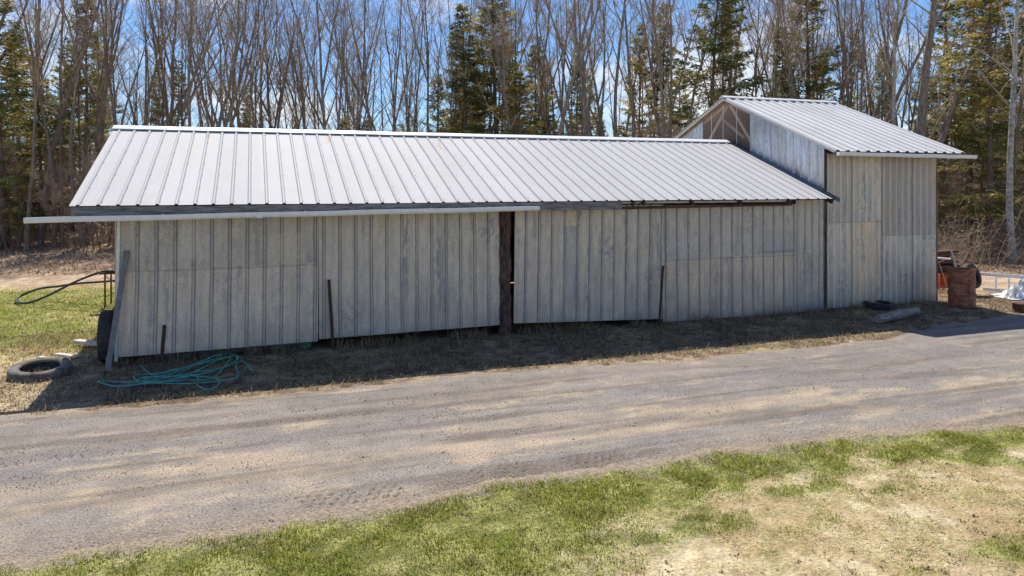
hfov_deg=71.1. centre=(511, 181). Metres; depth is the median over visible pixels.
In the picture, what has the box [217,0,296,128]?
bare tree
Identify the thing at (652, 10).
bare tree
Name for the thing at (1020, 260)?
shrub
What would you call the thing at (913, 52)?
bare tree
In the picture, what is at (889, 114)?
bare tree
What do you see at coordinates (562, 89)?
bare tree
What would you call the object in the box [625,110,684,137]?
bare sapling
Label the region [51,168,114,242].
shrub
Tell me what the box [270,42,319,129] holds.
bare tree
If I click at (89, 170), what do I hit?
bare sapling
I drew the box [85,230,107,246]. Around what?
shrub
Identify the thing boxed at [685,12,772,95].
bare tree
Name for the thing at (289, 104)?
bare tree
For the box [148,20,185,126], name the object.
bare tree
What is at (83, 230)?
shrub
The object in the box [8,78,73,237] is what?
spruce tree
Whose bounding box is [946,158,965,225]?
bare sapling
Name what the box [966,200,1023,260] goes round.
shrub
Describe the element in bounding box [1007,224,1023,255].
shrub
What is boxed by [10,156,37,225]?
bare sapling
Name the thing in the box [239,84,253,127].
spruce tree
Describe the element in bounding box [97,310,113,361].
tyre
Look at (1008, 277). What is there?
ladder
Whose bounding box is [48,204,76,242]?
shrub
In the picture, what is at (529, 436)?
larger stones
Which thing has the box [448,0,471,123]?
bare tree
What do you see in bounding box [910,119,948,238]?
bare sapling
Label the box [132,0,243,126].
bare tree
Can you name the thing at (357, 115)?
bare sapling
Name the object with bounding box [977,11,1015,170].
bare tree
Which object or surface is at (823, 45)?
bare tree
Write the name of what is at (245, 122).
spruce tree
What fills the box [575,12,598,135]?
bare tree
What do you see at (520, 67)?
bare tree
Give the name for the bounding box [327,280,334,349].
metal stake
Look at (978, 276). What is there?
tyre
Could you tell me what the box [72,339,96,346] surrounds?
loose board
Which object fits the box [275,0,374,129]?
bare tree
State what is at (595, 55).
bare tree
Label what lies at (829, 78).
spruce tree
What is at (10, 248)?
leaf litter
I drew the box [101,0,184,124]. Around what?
bare tree
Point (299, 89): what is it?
bare tree
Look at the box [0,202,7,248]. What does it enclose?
bare sapling
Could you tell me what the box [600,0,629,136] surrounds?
bare tree
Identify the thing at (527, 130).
spruce tree
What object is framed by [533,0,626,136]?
bare tree
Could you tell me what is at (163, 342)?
metal stake
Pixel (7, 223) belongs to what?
shrub
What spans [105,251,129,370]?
leaning board
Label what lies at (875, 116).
bare sapling
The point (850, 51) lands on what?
bare tree
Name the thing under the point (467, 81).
bare tree
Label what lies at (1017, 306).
dark crate
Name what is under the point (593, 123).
spruce tree
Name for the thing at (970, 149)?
spruce tree
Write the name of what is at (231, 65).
bare tree
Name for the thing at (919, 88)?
spruce tree
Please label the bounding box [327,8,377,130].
bare tree
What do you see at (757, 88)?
bare tree
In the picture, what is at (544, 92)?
bare tree
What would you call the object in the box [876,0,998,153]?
bare tree
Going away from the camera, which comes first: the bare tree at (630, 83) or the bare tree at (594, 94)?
the bare tree at (630, 83)
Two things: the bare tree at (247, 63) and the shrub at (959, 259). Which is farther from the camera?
the bare tree at (247, 63)
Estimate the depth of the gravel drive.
8.67 m
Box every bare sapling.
[0,125,33,246]
[0,175,22,236]
[0,197,7,253]
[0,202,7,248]
[7,140,35,233]
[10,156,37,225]
[21,150,67,196]
[28,156,77,251]
[37,146,68,212]
[42,142,69,239]
[42,162,93,252]
[43,125,75,227]
[54,152,95,242]
[72,117,110,250]
[76,131,106,246]
[84,206,93,248]
[86,138,102,252]
[86,206,94,251]
[93,96,169,137]
[94,129,107,147]
[191,98,236,126]
[289,107,335,129]
[304,104,362,130]
[373,100,409,131]
[513,118,529,134]
[562,110,583,135]
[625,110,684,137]
[631,123,667,137]
[644,109,679,137]
[665,100,694,136]
[872,106,890,121]
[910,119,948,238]
[938,159,969,253]
[938,169,955,221]
[938,174,958,246]
[940,141,964,230]
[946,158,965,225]
[949,159,978,235]
[950,137,1006,198]
[1016,175,1023,245]
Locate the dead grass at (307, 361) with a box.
[0,288,1023,414]
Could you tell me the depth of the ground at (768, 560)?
6.85 m
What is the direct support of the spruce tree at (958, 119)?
on the ground at (768, 560)
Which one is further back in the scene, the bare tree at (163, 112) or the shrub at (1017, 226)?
the bare tree at (163, 112)
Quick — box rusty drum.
[947,267,976,307]
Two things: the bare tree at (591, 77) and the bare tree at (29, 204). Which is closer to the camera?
the bare tree at (29, 204)
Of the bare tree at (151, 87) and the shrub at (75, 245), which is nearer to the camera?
the shrub at (75, 245)
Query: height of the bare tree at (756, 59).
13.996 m
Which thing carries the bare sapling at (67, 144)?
on the ground at (768, 560)
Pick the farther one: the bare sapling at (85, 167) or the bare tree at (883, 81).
the bare tree at (883, 81)
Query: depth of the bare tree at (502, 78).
33.95 m
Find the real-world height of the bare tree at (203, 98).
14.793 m
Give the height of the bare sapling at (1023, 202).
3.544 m
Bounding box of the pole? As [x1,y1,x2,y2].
[950,249,956,266]
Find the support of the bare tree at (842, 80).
on the ground at (768, 560)
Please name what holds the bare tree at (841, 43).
on the ground at (768, 560)
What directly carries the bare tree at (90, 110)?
on the ground at (768, 560)
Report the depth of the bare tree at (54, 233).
32.95 m
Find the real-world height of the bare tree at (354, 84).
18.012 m
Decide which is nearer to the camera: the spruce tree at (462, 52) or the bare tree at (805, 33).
the spruce tree at (462, 52)
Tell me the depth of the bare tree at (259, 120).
35.64 m
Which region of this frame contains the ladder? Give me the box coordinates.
[980,272,1023,291]
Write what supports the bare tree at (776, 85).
on the ground at (768, 560)
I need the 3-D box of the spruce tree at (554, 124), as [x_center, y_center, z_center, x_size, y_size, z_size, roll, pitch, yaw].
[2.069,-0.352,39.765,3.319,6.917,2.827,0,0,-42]
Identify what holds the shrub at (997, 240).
on the ground at (768, 560)
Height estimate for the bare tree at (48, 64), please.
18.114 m
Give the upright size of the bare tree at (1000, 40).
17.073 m
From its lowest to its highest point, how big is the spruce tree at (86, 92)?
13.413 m
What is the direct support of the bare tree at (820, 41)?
on the ground at (768, 560)
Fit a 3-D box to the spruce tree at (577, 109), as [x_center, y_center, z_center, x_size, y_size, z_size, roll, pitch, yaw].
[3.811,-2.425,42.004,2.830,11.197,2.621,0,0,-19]
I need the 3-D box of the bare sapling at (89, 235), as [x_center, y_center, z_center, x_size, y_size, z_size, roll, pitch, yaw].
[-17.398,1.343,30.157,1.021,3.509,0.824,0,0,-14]
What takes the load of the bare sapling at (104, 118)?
on the ground at (768, 560)
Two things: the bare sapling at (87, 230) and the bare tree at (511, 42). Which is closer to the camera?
the bare sapling at (87, 230)
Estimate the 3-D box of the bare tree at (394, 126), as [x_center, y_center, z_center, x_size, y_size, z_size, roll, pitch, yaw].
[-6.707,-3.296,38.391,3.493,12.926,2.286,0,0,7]
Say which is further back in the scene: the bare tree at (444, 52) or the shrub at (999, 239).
the bare tree at (444, 52)
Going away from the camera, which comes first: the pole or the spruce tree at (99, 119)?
the pole
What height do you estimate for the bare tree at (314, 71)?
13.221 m
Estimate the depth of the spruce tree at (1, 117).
41.10 m
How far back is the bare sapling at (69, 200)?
29.80 m
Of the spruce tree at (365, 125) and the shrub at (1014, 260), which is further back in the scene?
the spruce tree at (365, 125)
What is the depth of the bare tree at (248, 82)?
40.75 m
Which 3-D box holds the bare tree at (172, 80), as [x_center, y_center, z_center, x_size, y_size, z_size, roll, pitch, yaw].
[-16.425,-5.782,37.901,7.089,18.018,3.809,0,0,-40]
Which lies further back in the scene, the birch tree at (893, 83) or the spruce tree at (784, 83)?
the spruce tree at (784, 83)
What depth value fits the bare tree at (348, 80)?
44.79 m
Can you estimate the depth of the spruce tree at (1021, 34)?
32.76 m
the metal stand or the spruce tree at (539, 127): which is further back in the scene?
the spruce tree at (539, 127)
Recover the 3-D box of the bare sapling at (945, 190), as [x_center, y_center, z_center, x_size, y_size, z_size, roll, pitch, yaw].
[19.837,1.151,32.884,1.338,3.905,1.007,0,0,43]
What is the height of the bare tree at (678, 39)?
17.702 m
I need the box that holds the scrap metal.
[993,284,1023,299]
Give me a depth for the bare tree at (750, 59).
42.24 m
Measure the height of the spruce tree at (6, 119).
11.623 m
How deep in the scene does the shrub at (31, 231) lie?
33.69 m
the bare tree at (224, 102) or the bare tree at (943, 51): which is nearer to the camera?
the bare tree at (224, 102)
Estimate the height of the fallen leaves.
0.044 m
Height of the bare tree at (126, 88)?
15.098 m
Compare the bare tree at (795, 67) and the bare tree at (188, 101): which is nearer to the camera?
the bare tree at (188, 101)
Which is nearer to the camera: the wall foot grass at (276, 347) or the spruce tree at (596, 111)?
the wall foot grass at (276, 347)
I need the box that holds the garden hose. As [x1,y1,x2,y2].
[97,353,251,390]
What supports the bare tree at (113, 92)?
on the ground at (768, 560)
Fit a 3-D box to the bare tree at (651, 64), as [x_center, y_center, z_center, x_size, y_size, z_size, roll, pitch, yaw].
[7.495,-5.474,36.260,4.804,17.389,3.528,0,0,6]
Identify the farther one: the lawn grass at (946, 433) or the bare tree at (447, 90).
the bare tree at (447, 90)
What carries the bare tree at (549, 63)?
on the ground at (768, 560)
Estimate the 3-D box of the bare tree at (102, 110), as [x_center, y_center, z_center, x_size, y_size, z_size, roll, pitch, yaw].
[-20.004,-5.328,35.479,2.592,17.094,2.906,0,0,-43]
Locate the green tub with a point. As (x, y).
(309, 344)
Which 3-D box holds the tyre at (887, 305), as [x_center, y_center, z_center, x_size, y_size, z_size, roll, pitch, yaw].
[8.756,2.935,17.102,0.700,0.146,0.700,1,1,-20]
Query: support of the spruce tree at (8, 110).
on the ground at (768, 560)
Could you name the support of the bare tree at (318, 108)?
on the ground at (768, 560)
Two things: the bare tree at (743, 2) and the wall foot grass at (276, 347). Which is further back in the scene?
the bare tree at (743, 2)
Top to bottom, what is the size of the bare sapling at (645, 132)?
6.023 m
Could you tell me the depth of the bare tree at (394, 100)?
38.82 m
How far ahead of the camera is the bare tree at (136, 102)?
41.18 m
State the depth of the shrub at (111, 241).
33.69 m
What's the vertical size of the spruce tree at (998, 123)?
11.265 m
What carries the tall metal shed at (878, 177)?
on the ground at (768, 560)
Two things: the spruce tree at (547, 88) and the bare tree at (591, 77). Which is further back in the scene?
the bare tree at (591, 77)
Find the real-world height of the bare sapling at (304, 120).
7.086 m
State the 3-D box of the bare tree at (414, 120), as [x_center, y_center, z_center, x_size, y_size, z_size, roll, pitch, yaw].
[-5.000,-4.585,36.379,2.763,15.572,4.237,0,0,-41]
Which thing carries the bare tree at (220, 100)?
on the ground at (768, 560)
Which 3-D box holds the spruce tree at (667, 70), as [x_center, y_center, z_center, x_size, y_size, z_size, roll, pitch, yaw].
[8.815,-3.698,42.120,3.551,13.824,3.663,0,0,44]
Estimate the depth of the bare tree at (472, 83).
41.56 m
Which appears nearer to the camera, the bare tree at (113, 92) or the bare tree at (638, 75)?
the bare tree at (113, 92)
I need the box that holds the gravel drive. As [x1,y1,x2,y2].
[0,314,1023,560]
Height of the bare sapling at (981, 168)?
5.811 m
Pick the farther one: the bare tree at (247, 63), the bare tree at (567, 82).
the bare tree at (567, 82)
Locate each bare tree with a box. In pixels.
[0,0,31,60]
[0,0,67,189]
[0,0,70,247]
[2,12,33,196]
[8,0,73,227]
[20,0,63,250]
[23,0,97,249]
[26,14,88,215]
[37,0,106,247]
[50,0,137,243]
[53,0,110,241]
[58,0,101,247]
[65,0,147,241]
[80,0,146,124]
[80,1,128,229]
[80,40,111,160]
[81,24,127,225]
[91,0,129,234]
[93,3,139,125]
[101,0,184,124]
[109,0,174,240]
[115,0,168,125]
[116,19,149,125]
[117,0,150,125]
[119,41,170,125]
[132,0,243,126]
[136,0,186,125]
[139,0,227,126]
[143,1,190,126]
[144,0,266,126]
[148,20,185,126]
[162,0,285,127]
[163,1,209,126]
[164,0,248,124]
[175,1,213,126]
[177,0,285,127]
[178,0,244,127]
[179,1,224,127]
[179,40,208,125]
[183,0,278,128]
[185,0,276,127]
[187,0,251,127]
[205,0,259,127]
[217,0,278,127]
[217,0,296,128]
[217,3,247,120]
[221,0,247,127]
[232,0,287,127]
[237,0,304,128]
[242,0,307,128]
[256,53,290,128]
[259,0,332,129]
[267,0,323,129]
[267,6,363,126]
[269,0,299,129]
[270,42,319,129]
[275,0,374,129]
[275,66,307,128]
[279,0,316,126]
[287,0,370,129]
[300,11,329,129]
[305,69,332,129]
[310,0,374,129]
[311,0,412,130]
[323,0,382,129]
[324,0,394,130]
[326,0,390,130]
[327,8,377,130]
[329,1,355,128]
[334,0,399,130]
[342,14,383,129]
[352,0,429,131]
[357,1,417,131]
[358,0,390,131]
[363,44,387,128]
[381,0,446,132]
[385,13,433,131]
[388,0,431,131]
[391,0,457,132]
[391,1,426,131]
[406,19,439,131]
[421,1,500,133]
[422,2,453,129]
[424,0,482,132]
[428,0,492,129]
[430,1,468,121]
[432,0,479,123]
[444,0,509,124]
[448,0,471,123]
[460,0,488,133]
[460,0,514,124]
[463,0,533,134]
[468,0,545,133]
[476,1,535,103]
[486,0,534,133]
[488,0,525,132]
[488,27,526,128]
[494,0,540,131]
[496,0,549,134]
[516,0,547,115]
[519,0,571,135]
[521,0,584,131]
[523,1,588,129]
[526,0,554,116]
[528,0,576,135]
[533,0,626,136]
[537,20,558,119]
[543,0,612,135]
[549,0,589,135]
[551,0,600,135]
[553,0,599,134]
[557,1,597,132]
[560,80,579,134]
[563,0,604,135]
[568,1,607,135]
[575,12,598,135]
[576,40,597,131]
[587,0,621,136]
[588,70,607,120]
[598,0,660,136]
[598,21,626,136]
[599,0,715,137]
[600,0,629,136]
[600,3,679,129]
[609,0,651,137]
[621,0,673,137]
[621,19,657,116]
[627,45,648,135]
[628,4,688,135]
[641,0,683,137]
[683,6,726,121]
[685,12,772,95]
[686,0,750,107]
[688,0,731,124]
[705,0,778,96]
[710,5,749,91]
[720,0,757,95]
[732,0,790,96]
[736,2,834,97]
[740,0,853,97]
[746,17,777,97]
[755,0,822,98]
[763,0,835,96]
[771,0,829,97]
[776,0,850,100]
[781,9,813,95]
[784,0,853,93]
[799,3,846,99]
[801,0,872,107]
[813,0,883,107]
[818,0,897,109]
[823,0,867,107]
[825,0,879,107]
[837,0,950,122]
[842,0,886,118]
[849,0,907,117]
[854,25,904,118]
[855,0,912,125]
[859,14,876,111]
[871,0,906,123]
[871,1,902,120]
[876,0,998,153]
[880,0,940,130]
[887,1,967,133]
[920,0,957,177]
[940,0,1021,235]
[955,11,1023,261]
[963,0,1022,185]
[963,7,1021,240]
[971,6,1023,205]
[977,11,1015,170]
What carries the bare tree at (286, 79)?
on the ground at (768, 560)
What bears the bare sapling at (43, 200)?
on the ground at (768, 560)
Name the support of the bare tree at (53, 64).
on the ground at (768, 560)
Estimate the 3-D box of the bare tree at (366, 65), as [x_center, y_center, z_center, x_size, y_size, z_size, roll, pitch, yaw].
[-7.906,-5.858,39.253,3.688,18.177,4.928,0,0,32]
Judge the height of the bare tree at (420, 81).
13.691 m
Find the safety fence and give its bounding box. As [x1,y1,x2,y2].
[938,274,947,288]
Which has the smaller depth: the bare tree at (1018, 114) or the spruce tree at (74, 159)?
the bare tree at (1018, 114)
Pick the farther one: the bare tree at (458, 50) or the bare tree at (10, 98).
the bare tree at (458, 50)
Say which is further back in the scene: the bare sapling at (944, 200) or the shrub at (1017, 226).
the bare sapling at (944, 200)
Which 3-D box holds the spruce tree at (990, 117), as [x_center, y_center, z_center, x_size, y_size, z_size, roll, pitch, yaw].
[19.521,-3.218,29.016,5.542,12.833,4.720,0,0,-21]
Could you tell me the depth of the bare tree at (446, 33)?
41.80 m
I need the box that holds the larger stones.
[1,326,1023,548]
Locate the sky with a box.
[0,0,1023,180]
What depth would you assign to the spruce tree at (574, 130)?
41.06 m
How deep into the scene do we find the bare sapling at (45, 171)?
34.54 m
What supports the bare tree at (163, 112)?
on the ground at (768, 560)
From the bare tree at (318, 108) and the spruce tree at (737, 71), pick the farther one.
the bare tree at (318, 108)
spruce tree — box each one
[0,0,78,248]
[0,19,46,239]
[0,74,15,197]
[0,90,9,227]
[3,63,25,144]
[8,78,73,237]
[10,130,57,226]
[11,131,36,220]
[32,47,89,228]
[33,0,122,237]
[38,70,93,228]
[45,92,97,226]
[68,38,112,180]
[81,82,112,159]
[148,61,169,125]
[164,55,187,126]
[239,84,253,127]
[241,110,252,127]
[339,117,353,130]
[360,121,369,130]
[420,73,449,132]
[432,3,492,133]
[449,0,548,133]
[457,102,472,133]
[502,71,540,134]
[510,36,564,135]
[527,69,564,133]
[534,120,547,134]
[541,113,557,135]
[564,50,590,135]
[572,126,580,135]
[574,69,596,135]
[592,106,608,136]
[595,114,605,136]
[613,22,659,137]
[613,125,626,136]
[641,2,679,137]
[646,0,771,137]
[657,63,698,137]
[701,24,747,111]
[767,27,797,98]
[768,0,856,106]
[812,47,836,100]
[845,34,873,116]
[868,43,891,123]
[904,0,985,244]
[910,49,933,133]
[916,0,1023,250]
[932,0,1023,256]
[935,71,966,227]
[950,0,1023,239]
[975,53,1016,221]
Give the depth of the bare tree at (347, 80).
44.04 m
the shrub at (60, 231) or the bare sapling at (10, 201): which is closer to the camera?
the bare sapling at (10, 201)
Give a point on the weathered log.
(898, 314)
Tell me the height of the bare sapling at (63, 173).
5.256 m
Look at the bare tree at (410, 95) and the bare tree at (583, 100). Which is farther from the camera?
the bare tree at (410, 95)
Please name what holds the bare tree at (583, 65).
on the ground at (768, 560)
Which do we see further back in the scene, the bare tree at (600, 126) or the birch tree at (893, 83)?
the bare tree at (600, 126)
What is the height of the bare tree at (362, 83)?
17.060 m
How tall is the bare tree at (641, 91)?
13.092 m
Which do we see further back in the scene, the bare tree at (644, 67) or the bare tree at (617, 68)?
the bare tree at (644, 67)
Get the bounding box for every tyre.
[7,357,72,382]
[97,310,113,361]
[863,300,895,309]
[961,263,981,287]
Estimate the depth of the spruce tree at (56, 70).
43.09 m
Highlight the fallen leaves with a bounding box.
[39,420,1019,575]
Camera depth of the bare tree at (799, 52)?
41.91 m
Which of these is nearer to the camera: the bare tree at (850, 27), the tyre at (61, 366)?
the tyre at (61, 366)
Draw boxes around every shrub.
[0,203,15,246]
[4,222,36,248]
[7,192,71,246]
[9,206,59,245]
[9,217,33,243]
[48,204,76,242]
[50,208,102,243]
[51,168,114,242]
[52,222,90,248]
[56,208,114,244]
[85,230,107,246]
[94,222,114,245]
[938,202,977,257]
[938,204,991,249]
[938,207,1010,269]
[938,224,994,256]
[938,227,994,263]
[938,228,972,265]
[938,233,973,263]
[948,222,997,259]
[950,188,1023,268]
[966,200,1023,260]
[975,224,1007,255]
[977,218,1023,257]
[979,205,1023,257]
[995,200,1023,248]
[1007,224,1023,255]
[1007,241,1023,264]
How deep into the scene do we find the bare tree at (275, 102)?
69.61 m
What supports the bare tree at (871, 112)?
on the ground at (768, 560)
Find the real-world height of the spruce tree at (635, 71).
12.110 m
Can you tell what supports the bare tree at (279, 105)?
on the ground at (768, 560)
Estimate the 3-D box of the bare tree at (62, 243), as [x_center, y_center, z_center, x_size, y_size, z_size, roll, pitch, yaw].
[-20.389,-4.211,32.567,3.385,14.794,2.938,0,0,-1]
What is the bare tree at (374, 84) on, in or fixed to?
on the ground at (768, 560)
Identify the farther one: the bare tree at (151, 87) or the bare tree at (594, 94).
the bare tree at (594, 94)
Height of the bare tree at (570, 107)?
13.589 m
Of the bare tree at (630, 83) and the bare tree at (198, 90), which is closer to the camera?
the bare tree at (630, 83)
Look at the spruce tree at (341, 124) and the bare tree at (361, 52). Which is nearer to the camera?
the spruce tree at (341, 124)
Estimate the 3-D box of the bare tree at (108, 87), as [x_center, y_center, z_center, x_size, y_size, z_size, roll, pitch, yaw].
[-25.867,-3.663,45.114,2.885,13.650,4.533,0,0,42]
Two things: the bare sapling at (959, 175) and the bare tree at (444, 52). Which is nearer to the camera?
the bare sapling at (959, 175)
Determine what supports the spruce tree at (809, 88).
on the ground at (768, 560)
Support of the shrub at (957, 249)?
on the ground at (768, 560)
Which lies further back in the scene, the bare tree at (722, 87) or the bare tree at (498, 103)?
the bare tree at (498, 103)
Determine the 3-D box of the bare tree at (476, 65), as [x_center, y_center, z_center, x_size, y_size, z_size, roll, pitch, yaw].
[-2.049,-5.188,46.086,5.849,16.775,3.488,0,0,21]
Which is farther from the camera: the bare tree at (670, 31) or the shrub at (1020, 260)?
the bare tree at (670, 31)
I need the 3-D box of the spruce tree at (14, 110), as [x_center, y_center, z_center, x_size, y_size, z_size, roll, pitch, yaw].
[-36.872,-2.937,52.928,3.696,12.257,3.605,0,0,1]
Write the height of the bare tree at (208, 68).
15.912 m
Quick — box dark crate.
[1012,302,1023,312]
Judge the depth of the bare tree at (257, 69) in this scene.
34.88 m
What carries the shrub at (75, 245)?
on the ground at (768, 560)
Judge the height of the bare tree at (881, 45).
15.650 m
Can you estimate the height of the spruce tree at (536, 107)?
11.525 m
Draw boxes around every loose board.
[54,353,80,357]
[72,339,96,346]
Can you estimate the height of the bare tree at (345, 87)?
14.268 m
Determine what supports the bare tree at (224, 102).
on the ground at (768, 560)
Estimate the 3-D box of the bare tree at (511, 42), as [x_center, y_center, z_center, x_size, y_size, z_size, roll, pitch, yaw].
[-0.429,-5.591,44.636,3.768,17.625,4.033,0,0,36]
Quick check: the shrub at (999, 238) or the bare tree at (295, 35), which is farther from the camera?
the bare tree at (295, 35)
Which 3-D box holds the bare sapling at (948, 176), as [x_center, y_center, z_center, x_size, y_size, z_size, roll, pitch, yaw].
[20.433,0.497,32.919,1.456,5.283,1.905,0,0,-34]
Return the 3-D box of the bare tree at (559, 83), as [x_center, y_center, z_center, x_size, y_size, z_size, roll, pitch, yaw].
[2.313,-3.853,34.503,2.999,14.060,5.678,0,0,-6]
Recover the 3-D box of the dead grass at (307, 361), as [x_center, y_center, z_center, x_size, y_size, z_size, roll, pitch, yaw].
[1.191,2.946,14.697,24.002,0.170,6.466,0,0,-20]
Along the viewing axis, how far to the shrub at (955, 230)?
26.67 m
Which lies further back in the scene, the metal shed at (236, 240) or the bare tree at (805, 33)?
the bare tree at (805, 33)
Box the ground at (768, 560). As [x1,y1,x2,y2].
[0,184,1023,575]
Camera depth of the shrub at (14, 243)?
32.67 m
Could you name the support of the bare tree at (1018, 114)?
on the ground at (768, 560)
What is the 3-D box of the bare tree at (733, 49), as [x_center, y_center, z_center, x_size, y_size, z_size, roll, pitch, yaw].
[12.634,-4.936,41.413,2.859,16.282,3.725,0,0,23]
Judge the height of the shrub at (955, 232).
2.479 m
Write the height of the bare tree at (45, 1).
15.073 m
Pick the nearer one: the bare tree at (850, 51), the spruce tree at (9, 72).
the spruce tree at (9, 72)
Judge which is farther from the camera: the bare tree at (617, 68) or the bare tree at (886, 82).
the bare tree at (886, 82)
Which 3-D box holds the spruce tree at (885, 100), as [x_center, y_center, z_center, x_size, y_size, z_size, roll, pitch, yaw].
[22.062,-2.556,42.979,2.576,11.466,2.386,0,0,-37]
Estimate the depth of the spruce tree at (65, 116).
43.54 m
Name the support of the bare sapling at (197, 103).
on the ground at (768, 560)
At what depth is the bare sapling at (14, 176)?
32.37 m
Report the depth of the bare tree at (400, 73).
45.03 m
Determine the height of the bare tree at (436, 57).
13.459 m
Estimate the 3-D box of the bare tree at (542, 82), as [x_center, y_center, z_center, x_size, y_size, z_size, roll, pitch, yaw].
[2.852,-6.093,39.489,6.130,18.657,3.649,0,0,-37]
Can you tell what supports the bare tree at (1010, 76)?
on the ground at (768, 560)
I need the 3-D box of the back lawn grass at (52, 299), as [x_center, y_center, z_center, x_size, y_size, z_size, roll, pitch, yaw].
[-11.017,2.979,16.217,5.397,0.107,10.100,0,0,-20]
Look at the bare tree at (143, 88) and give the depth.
57.58 m
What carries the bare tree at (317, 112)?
on the ground at (768, 560)
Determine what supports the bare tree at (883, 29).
on the ground at (768, 560)
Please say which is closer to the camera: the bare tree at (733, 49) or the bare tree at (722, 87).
the bare tree at (722, 87)
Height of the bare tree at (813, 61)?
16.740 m
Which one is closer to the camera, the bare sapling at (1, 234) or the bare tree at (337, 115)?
the bare sapling at (1, 234)
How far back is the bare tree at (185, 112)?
42.25 m
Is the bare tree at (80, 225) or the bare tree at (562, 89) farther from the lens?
the bare tree at (562, 89)
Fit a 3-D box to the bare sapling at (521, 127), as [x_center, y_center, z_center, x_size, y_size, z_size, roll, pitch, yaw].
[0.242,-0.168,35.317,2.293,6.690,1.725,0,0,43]
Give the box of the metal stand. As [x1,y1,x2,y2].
[99,272,114,306]
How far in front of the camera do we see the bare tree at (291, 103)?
64.86 m
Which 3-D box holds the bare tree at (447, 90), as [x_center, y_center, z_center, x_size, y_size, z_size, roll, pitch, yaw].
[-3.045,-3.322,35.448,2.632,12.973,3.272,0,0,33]
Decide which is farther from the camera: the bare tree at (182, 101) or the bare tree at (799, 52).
the bare tree at (799, 52)
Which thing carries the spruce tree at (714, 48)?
on the ground at (768, 560)
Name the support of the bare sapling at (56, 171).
on the ground at (768, 560)
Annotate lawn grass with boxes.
[0,283,114,363]
[0,423,1023,575]
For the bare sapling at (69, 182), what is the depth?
34.45 m
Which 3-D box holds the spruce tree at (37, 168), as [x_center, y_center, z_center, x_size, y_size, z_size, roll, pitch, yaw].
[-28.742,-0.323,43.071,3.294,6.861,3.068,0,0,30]
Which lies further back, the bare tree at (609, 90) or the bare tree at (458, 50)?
the bare tree at (609, 90)
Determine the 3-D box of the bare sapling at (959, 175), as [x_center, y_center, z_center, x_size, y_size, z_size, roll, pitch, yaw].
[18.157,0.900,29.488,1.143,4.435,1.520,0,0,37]
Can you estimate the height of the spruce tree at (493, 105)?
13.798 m
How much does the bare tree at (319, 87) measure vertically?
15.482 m
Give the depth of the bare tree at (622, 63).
45.42 m
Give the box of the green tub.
[299,342,312,347]
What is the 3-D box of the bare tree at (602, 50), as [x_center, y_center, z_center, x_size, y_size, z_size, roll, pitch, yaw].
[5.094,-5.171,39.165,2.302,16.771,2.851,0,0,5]
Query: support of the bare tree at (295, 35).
on the ground at (768, 560)
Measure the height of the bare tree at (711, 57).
13.215 m
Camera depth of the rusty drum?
17.09 m
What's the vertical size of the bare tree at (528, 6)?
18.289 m
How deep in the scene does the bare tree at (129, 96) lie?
34.72 m
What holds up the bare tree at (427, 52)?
on the ground at (768, 560)
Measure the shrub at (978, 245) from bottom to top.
2.367 m
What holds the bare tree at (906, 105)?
on the ground at (768, 560)
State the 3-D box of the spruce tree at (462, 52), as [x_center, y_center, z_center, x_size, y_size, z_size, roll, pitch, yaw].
[-2.392,-2.894,35.870,4.432,12.164,4.297,0,0,1]
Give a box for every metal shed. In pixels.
[23,125,839,361]
[664,95,976,309]
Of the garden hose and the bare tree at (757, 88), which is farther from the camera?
the bare tree at (757, 88)
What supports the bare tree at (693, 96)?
on the ground at (768, 560)
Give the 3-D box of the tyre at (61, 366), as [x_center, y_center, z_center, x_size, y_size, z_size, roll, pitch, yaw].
[-7.336,2.927,11.150,0.860,0.201,0.860,-4,6,-37]
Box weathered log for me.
[874,307,919,322]
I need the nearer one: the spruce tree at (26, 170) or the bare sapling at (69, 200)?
the bare sapling at (69, 200)
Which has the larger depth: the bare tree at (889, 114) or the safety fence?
the bare tree at (889, 114)
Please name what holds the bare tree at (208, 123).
on the ground at (768, 560)
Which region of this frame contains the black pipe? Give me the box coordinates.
[14,270,114,303]
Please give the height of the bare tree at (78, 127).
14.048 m
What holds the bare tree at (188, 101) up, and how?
on the ground at (768, 560)
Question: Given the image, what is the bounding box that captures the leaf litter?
[0,226,1023,275]
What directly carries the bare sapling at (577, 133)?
on the ground at (768, 560)
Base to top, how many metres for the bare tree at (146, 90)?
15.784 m
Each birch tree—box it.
[866,0,918,125]
[936,0,1023,263]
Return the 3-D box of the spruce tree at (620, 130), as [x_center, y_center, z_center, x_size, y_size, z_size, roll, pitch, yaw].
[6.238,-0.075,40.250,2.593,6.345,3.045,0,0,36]
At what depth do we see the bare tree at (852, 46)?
35.99 m
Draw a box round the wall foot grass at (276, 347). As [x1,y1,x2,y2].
[96,296,939,366]
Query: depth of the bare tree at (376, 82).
63.75 m
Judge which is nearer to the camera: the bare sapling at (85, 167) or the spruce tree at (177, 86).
the bare sapling at (85, 167)
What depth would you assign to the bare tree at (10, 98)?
38.24 m
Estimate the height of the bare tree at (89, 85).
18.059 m
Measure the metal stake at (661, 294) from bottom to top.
1.292 m
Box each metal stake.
[160,325,165,362]
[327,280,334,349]
[658,266,663,325]
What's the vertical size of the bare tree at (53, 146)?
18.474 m
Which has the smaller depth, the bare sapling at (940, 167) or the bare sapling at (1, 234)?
the bare sapling at (1, 234)
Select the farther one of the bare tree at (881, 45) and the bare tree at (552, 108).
the bare tree at (552, 108)
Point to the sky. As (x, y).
(606, 117)
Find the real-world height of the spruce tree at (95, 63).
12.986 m

